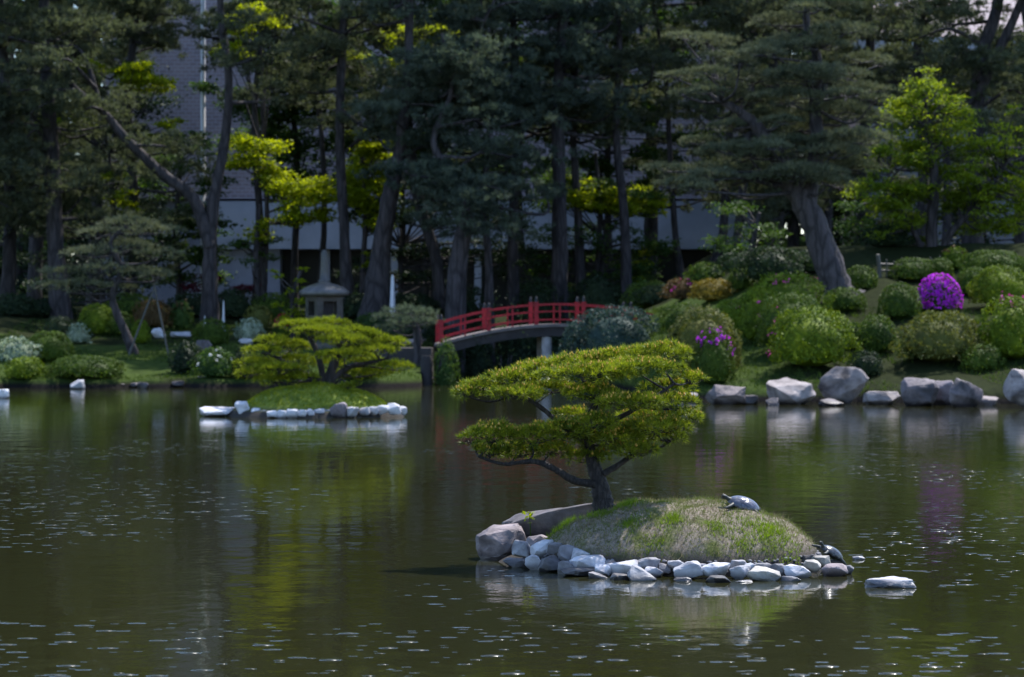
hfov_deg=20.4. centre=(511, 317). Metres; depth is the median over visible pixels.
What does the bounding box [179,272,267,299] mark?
maple tree
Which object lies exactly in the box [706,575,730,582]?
edging stone
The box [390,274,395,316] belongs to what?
marker post
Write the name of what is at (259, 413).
islet ground
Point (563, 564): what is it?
edging stone
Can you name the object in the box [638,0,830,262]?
pine tree
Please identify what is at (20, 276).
evergreen tree
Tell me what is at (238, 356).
shrub
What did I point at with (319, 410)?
edging stone
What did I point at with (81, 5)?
pine tree
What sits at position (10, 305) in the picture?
shrub
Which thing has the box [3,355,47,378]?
shrub
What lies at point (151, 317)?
shrub
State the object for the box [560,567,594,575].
edging stone
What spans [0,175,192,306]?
maple tree
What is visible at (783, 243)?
wood
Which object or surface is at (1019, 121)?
pine tree
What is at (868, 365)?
azalea bush
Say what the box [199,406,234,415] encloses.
edging stone
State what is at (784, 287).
azalea bush
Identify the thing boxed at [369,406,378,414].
edging stone
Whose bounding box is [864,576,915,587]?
water stone
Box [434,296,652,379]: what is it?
arched bridge
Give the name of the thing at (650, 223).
pine tree
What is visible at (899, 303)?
azalea bush
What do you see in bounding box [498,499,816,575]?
islet ground
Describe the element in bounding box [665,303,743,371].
azalea bush
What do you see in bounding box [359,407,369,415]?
edging stone
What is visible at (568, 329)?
juniper bush
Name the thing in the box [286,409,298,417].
edging stone
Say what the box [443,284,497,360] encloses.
shrub
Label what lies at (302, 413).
edging stone
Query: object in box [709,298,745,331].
azalea bush
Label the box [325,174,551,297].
maple tree
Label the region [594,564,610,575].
edging stone
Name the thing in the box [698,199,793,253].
maple tree
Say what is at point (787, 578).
edging stone
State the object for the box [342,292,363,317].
shrub
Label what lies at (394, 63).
maple tree
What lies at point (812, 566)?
edging stone
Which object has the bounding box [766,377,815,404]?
bank rock
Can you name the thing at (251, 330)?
shrub
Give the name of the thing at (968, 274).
azalea bush
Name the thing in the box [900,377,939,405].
bank rock
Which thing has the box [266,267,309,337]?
maple sapling
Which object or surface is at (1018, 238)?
pine tree
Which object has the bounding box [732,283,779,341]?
azalea bush
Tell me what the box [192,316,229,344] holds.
azalea bush
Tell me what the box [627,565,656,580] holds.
edging stone
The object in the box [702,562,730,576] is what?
edging stone
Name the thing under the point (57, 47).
pine tree
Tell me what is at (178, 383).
bank rock
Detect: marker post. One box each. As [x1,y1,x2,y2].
[222,300,224,324]
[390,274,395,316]
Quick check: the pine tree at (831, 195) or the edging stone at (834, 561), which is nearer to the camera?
the edging stone at (834, 561)
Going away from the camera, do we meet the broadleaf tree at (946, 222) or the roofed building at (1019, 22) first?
the broadleaf tree at (946, 222)
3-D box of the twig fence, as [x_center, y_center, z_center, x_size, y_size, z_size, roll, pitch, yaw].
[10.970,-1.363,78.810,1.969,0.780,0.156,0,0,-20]
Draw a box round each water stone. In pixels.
[852,556,864,559]
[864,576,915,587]
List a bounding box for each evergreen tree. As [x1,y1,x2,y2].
[0,0,191,300]
[688,0,897,246]
[875,124,1013,243]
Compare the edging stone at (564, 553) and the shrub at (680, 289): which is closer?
the edging stone at (564, 553)
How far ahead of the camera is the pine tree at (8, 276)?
95.78 m
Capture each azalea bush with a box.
[28,330,75,360]
[76,302,112,334]
[103,311,135,335]
[130,319,151,342]
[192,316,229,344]
[272,313,295,336]
[657,302,707,335]
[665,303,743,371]
[690,326,737,383]
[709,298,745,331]
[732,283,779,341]
[738,270,835,319]
[753,292,830,348]
[766,304,863,366]
[823,286,867,310]
[846,264,878,288]
[846,349,885,376]
[855,314,898,352]
[876,281,922,318]
[888,257,937,280]
[888,309,988,361]
[895,333,920,358]
[918,273,963,311]
[928,257,956,277]
[941,245,967,268]
[955,248,1023,273]
[956,266,983,294]
[959,343,1006,370]
[966,264,1023,305]
[975,291,1023,358]
[1012,257,1023,280]
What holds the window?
in the roofed building at (1019, 22)
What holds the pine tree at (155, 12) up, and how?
on the ground at (897, 373)
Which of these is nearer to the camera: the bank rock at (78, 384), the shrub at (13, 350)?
the bank rock at (78, 384)
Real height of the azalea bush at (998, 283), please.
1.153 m
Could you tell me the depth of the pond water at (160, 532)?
24.40 m
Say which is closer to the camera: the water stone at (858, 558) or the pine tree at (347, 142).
the water stone at (858, 558)
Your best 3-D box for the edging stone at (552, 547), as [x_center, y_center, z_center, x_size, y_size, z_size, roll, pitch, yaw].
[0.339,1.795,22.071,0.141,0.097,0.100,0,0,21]
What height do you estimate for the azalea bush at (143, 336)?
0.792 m
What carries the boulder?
on the islet ground at (621, 556)
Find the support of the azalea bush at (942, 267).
on the ground at (897, 373)
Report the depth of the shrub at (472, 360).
91.11 m
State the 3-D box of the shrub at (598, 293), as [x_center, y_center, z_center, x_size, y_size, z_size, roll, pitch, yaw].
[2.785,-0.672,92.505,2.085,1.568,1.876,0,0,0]
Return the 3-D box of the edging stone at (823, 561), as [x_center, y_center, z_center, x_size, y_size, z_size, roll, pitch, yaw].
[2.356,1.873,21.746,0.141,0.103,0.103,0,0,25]
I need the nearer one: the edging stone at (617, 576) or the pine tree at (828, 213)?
the edging stone at (617, 576)
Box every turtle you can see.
[721,494,760,512]
[812,541,846,564]
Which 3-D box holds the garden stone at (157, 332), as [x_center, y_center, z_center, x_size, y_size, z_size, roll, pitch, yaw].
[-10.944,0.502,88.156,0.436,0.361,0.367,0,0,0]
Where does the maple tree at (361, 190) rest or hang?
on the ground at (897, 373)
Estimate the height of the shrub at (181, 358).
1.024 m
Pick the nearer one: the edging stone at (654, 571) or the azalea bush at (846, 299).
the edging stone at (654, 571)
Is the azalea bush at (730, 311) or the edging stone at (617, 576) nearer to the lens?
the edging stone at (617, 576)
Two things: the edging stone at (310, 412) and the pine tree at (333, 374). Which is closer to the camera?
the edging stone at (310, 412)
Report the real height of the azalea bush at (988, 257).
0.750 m
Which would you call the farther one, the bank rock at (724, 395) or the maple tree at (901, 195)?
the maple tree at (901, 195)
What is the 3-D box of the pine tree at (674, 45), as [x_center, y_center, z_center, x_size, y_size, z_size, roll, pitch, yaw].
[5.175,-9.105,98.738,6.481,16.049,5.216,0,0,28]
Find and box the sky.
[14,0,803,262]
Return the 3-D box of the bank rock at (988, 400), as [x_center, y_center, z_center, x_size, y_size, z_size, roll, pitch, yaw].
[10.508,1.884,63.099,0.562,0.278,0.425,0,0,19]
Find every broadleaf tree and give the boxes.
[126,129,242,302]
[184,0,359,309]
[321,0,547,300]
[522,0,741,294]
[904,32,973,244]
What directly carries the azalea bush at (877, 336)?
on the ground at (897, 373)
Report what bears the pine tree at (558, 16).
on the ground at (897, 373)
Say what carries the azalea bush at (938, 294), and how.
on the ground at (897, 373)
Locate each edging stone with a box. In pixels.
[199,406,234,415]
[235,401,249,413]
[267,410,277,417]
[277,410,286,417]
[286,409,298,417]
[298,410,306,416]
[307,409,314,414]
[314,409,324,412]
[330,402,346,417]
[347,407,358,416]
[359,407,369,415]
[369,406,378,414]
[378,405,388,414]
[388,403,400,414]
[400,406,406,415]
[503,557,525,567]
[512,540,529,557]
[525,555,540,569]
[526,534,546,546]
[530,539,553,558]
[538,555,559,571]
[547,542,561,554]
[557,544,575,561]
[558,561,572,573]
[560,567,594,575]
[569,555,605,567]
[571,548,588,558]
[588,571,607,577]
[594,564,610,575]
[605,560,615,563]
[605,560,643,574]
[610,573,628,579]
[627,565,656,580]
[638,557,659,568]
[645,566,662,576]
[659,563,671,574]
[667,560,683,569]
[673,561,703,577]
[673,577,691,580]
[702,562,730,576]
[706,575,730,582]
[729,565,750,578]
[730,560,746,567]
[735,580,751,581]
[745,562,754,570]
[747,566,780,580]
[754,562,770,566]
[768,564,784,577]
[780,576,800,580]
[783,564,811,577]
[802,555,812,560]
[803,559,820,572]
[811,555,830,567]
[821,563,847,575]
[830,559,842,563]
[846,565,853,573]
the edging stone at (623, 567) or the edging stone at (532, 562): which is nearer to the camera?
the edging stone at (623, 567)
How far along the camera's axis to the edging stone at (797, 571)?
21.25 m
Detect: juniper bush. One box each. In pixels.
[551,314,602,384]
[567,304,659,357]
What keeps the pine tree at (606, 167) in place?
on the ground at (897, 373)
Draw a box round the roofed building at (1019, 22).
[829,0,1022,244]
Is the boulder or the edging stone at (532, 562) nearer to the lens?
the edging stone at (532, 562)
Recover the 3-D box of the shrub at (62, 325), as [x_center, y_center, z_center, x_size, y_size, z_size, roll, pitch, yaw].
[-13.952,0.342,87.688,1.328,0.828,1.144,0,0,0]
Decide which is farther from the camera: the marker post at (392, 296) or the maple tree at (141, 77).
the maple tree at (141, 77)
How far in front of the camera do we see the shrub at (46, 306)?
93.05 m
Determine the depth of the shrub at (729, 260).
82.15 m
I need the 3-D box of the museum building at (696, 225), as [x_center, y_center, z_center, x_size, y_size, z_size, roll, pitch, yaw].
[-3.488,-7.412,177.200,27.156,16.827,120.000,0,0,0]
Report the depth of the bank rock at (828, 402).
62.36 m
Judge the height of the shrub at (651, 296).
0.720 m
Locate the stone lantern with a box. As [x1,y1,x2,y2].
[299,250,349,348]
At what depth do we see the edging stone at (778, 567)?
21.27 m
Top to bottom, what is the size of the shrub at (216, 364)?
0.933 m
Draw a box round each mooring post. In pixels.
[420,355,432,384]
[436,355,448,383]
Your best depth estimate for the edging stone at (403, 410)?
55.65 m
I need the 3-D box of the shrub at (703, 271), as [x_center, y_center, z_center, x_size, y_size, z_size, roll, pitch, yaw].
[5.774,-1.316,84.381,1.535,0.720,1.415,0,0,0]
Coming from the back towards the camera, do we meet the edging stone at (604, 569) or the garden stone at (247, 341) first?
the garden stone at (247, 341)
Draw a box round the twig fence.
[876,254,939,277]
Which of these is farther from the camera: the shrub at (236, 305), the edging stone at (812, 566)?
the shrub at (236, 305)
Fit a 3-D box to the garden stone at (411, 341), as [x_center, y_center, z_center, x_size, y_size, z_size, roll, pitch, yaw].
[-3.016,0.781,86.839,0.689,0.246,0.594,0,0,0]
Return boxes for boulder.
[475,523,526,559]
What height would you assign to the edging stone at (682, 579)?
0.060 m
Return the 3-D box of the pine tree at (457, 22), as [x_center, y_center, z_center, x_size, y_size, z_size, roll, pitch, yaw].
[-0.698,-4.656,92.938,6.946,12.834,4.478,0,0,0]
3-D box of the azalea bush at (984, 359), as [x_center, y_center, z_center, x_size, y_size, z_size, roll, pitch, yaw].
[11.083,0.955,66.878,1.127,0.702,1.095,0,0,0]
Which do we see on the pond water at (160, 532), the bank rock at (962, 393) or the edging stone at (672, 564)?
the bank rock at (962, 393)
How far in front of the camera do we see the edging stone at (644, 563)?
21.44 m
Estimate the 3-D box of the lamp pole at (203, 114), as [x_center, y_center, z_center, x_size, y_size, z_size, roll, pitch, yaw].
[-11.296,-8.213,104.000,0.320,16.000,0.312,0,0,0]
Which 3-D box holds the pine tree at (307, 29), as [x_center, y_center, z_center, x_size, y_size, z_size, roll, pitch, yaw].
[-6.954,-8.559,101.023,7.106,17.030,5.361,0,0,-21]
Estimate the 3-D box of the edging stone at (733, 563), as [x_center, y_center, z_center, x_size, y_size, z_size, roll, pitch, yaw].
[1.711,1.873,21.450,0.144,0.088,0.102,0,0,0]
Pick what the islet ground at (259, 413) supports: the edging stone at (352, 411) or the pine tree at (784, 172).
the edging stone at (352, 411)
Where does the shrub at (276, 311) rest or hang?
on the ground at (897, 373)
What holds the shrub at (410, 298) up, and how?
on the ground at (897, 373)
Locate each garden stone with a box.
[151,328,165,337]
[170,332,190,337]
[196,340,211,350]
[239,338,252,344]
[404,339,423,345]
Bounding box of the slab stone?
[501,503,592,537]
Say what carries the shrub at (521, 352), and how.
on the ground at (897, 373)
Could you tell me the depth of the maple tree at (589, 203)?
97.55 m
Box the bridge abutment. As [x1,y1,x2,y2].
[376,347,432,366]
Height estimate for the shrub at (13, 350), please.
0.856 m
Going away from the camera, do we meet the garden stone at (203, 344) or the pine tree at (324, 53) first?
the garden stone at (203, 344)
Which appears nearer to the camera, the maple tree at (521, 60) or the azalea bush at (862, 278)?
the azalea bush at (862, 278)
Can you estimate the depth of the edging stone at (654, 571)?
21.31 m
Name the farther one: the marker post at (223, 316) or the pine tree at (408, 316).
the marker post at (223, 316)
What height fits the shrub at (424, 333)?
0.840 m
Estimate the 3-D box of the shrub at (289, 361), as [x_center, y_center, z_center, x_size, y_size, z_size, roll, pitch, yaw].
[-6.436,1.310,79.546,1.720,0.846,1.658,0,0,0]
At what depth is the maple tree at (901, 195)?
83.70 m
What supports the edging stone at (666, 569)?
on the islet ground at (621, 556)
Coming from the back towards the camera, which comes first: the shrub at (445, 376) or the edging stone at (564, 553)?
the shrub at (445, 376)
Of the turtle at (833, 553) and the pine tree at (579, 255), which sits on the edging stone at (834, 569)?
the turtle at (833, 553)
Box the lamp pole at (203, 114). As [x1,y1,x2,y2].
[200,0,205,292]
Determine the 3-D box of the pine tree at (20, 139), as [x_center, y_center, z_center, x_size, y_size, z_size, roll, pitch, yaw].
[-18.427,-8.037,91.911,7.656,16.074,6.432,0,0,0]
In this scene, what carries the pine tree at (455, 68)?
on the ground at (897, 373)
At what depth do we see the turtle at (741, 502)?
22.18 m
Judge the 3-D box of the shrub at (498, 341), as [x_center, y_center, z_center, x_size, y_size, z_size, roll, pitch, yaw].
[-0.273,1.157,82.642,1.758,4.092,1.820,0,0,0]
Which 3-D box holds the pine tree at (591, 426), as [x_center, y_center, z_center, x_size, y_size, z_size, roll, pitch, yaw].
[0.542,0.850,22.450,2.112,1.422,1.181,0,0,0]
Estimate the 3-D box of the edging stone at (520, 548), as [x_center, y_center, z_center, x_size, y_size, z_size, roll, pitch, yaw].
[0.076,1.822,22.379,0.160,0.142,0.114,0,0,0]
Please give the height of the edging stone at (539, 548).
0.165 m
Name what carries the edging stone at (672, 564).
on the islet ground at (621, 556)
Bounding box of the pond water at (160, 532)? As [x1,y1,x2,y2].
[0,378,1023,676]
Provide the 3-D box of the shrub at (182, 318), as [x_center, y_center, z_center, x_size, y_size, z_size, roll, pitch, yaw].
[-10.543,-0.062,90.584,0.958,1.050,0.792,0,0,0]
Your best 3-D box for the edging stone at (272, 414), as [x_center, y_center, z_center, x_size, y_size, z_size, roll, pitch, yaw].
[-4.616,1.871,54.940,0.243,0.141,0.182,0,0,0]
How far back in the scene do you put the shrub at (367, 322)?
88.57 m
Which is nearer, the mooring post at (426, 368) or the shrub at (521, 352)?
the mooring post at (426, 368)
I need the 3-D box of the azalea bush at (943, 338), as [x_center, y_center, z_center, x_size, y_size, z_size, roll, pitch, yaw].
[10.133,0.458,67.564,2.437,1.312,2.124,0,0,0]
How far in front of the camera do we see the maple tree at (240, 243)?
94.95 m
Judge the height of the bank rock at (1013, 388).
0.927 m
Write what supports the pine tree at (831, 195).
on the ground at (897, 373)
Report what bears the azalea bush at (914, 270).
on the ground at (897, 373)
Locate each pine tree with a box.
[0,0,55,239]
[0,0,104,300]
[0,0,174,319]
[0,0,313,325]
[1,0,137,302]
[16,0,188,308]
[30,212,187,354]
[32,0,216,297]
[159,0,336,299]
[231,0,395,282]
[232,314,415,390]
[241,0,434,317]
[298,0,523,326]
[336,0,499,323]
[350,31,562,377]
[369,302,445,366]
[385,0,593,366]
[440,0,605,356]
[448,335,711,511]
[453,0,663,338]
[488,1,657,318]
[540,0,707,308]
[579,1,735,285]
[596,0,734,279]
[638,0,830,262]
[639,0,898,299]
[651,0,873,246]
[662,0,834,256]
[753,1,907,232]
[786,0,965,244]
[839,0,1008,244]
[887,0,1023,242]
[903,6,1023,243]
[947,0,1023,201]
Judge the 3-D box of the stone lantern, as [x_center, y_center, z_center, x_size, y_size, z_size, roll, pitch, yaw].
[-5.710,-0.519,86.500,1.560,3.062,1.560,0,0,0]
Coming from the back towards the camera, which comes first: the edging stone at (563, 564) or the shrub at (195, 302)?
the shrub at (195, 302)
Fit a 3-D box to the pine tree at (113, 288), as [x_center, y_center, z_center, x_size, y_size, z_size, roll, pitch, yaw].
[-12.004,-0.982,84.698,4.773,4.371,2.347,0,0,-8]
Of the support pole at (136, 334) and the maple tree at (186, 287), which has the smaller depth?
the support pole at (136, 334)
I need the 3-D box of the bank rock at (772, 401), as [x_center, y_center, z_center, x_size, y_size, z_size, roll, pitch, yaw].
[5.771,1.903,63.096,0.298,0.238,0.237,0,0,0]
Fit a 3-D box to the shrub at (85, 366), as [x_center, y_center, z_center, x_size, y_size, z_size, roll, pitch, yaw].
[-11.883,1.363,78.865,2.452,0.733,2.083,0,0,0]
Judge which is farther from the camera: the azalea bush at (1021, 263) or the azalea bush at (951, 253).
the azalea bush at (951, 253)
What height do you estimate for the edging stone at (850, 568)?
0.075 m
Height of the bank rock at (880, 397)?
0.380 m
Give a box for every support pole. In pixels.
[128,271,160,354]
[151,274,168,353]
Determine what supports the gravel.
on the islet ground at (621, 556)
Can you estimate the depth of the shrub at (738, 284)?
80.01 m
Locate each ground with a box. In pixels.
[0,243,1023,403]
[226,383,402,417]
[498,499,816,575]
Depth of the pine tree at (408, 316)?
82.88 m
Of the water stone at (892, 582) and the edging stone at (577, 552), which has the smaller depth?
the water stone at (892, 582)
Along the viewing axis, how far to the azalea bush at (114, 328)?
88.63 m
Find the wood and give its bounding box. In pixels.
[0,0,839,296]
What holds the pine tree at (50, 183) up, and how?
on the ground at (897, 373)
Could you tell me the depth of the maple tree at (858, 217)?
89.41 m
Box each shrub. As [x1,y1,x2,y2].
[0,292,43,315]
[0,335,43,361]
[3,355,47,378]
[27,297,81,317]
[41,315,77,339]
[42,353,126,377]
[66,322,93,343]
[102,292,156,315]
[130,300,174,326]
[164,292,200,317]
[166,299,194,329]
[166,340,203,373]
[186,346,235,377]
[217,288,258,317]
[228,345,257,377]
[233,317,267,339]
[243,303,273,328]
[248,292,298,320]
[257,350,312,374]
[337,349,387,377]
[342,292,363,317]
[353,312,390,331]
[368,315,434,339]
[389,292,444,316]
[432,323,467,378]
[432,336,460,385]
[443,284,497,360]
[464,343,505,377]
[472,291,531,382]
[494,337,536,377]
[505,272,566,358]
[532,336,574,373]
[566,272,623,317]
[619,279,666,308]
[629,284,668,304]
[657,277,699,299]
[681,261,725,281]
[687,278,739,300]
[711,250,754,272]
[728,268,755,289]
[731,243,811,281]
[789,250,815,271]
[838,320,865,348]
[851,224,917,246]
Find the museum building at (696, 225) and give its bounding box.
[102,0,754,310]
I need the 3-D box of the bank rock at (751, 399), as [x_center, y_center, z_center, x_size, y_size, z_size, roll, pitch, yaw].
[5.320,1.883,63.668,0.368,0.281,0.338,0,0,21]
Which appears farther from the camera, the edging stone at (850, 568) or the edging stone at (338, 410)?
the edging stone at (338, 410)
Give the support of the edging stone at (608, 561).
on the islet ground at (621, 556)
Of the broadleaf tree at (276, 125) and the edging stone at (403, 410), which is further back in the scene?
the broadleaf tree at (276, 125)
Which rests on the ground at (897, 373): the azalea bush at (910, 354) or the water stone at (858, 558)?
the azalea bush at (910, 354)
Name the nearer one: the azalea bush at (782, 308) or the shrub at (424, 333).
the azalea bush at (782, 308)
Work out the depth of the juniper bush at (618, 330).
79.62 m
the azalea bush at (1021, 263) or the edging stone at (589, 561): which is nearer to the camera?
the edging stone at (589, 561)
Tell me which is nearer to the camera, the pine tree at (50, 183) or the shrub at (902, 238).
the shrub at (902, 238)
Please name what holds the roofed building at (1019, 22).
on the ground at (897, 373)
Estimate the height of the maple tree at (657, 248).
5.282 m
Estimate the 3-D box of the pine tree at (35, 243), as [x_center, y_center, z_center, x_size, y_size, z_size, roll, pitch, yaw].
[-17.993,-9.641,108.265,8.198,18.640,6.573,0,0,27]
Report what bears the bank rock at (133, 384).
on the pond water at (160, 532)
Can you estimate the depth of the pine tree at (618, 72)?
95.86 m
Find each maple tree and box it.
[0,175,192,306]
[35,56,188,310]
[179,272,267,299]
[203,1,349,300]
[227,203,289,304]
[325,128,407,296]
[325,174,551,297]
[333,0,539,297]
[454,57,663,304]
[519,164,681,299]
[566,152,670,297]
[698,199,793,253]
[832,182,918,245]
[833,66,1023,246]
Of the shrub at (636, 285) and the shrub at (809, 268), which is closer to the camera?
the shrub at (809, 268)
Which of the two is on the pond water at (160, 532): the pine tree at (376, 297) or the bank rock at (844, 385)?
the bank rock at (844, 385)
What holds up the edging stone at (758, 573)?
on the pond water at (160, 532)
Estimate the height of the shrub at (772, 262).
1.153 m
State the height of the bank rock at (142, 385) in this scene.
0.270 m
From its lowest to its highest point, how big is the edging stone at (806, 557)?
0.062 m
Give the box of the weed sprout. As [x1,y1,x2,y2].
[522,511,534,535]
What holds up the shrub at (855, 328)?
on the ground at (897, 373)
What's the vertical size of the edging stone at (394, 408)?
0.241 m
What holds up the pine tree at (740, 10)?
on the ground at (897, 373)
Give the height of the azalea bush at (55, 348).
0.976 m
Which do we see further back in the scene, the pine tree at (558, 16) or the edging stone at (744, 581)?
the pine tree at (558, 16)
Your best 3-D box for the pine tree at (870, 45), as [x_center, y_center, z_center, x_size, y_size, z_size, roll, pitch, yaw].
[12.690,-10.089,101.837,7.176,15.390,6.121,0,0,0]
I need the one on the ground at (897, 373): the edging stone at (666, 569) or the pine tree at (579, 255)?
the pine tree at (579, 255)
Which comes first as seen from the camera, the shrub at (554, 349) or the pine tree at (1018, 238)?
the shrub at (554, 349)
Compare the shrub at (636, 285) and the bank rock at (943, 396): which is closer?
the bank rock at (943, 396)
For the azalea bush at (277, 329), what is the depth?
88.74 m
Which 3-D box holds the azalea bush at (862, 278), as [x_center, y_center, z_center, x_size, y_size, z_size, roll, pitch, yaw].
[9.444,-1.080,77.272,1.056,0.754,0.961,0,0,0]
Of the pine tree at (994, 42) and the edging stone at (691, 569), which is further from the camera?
the pine tree at (994, 42)
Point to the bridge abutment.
(405, 353)
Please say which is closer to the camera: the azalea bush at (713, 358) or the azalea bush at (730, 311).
the azalea bush at (713, 358)
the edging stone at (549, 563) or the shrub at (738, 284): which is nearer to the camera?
the edging stone at (549, 563)
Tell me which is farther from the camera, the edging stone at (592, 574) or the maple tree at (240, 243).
the maple tree at (240, 243)
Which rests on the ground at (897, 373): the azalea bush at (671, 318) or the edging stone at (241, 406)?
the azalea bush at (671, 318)
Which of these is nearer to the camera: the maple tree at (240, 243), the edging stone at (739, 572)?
the edging stone at (739, 572)
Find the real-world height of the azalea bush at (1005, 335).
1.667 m
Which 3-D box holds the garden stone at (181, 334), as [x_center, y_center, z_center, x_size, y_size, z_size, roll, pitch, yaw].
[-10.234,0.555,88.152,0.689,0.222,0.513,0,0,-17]
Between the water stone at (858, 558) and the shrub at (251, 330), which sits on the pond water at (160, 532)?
the water stone at (858, 558)
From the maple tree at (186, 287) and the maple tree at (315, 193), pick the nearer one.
the maple tree at (315, 193)
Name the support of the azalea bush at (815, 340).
on the ground at (897, 373)
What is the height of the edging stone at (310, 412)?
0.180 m
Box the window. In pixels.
[876,63,1016,103]
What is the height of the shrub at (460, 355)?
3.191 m
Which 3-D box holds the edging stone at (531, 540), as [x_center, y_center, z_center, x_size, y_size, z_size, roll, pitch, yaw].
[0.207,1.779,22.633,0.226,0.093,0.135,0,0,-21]
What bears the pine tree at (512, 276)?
on the ground at (897, 373)
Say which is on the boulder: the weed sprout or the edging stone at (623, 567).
the weed sprout
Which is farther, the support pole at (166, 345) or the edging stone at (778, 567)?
the support pole at (166, 345)
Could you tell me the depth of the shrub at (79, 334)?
86.99 m
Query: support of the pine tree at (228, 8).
on the ground at (897, 373)
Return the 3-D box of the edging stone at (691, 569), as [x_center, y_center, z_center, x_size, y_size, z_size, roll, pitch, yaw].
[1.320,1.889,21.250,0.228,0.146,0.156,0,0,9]
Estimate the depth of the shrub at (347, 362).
78.90 m
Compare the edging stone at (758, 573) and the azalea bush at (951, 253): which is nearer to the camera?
the edging stone at (758, 573)
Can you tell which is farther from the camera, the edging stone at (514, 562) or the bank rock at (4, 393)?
the bank rock at (4, 393)
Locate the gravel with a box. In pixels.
[523,550,821,572]
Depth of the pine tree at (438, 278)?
94.86 m
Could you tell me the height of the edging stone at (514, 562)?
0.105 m
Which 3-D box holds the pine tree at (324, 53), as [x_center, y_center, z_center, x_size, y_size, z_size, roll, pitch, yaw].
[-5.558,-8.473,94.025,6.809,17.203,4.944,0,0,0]
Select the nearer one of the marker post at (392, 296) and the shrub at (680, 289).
the shrub at (680, 289)
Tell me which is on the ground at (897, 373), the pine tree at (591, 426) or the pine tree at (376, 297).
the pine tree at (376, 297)
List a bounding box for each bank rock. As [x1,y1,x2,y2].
[0,389,8,397]
[70,380,84,388]
[130,383,137,386]
[137,382,148,388]
[172,381,183,386]
[705,385,745,404]
[745,395,758,403]
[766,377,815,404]
[766,398,778,404]
[817,366,868,403]
[818,398,843,405]
[863,391,899,404]
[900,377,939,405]
[933,380,952,404]
[949,378,982,406]
[978,396,997,404]
[1003,369,1023,407]
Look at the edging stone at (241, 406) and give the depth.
55.49 m
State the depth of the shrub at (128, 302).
93.03 m
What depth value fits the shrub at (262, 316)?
90.62 m
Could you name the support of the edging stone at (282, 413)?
on the islet ground at (259, 413)
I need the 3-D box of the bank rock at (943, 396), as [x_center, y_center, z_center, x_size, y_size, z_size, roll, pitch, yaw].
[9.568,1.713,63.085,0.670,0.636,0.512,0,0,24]
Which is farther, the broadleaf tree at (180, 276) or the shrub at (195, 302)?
the broadleaf tree at (180, 276)
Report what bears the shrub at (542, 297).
on the ground at (897, 373)
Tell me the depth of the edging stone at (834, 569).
21.41 m
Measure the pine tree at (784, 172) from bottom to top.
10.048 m
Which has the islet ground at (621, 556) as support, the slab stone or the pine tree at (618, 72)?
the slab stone
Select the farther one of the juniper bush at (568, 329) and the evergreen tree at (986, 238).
the evergreen tree at (986, 238)
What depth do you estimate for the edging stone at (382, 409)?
55.30 m
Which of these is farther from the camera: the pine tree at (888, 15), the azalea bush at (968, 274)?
the pine tree at (888, 15)
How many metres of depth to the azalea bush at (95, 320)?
88.62 m

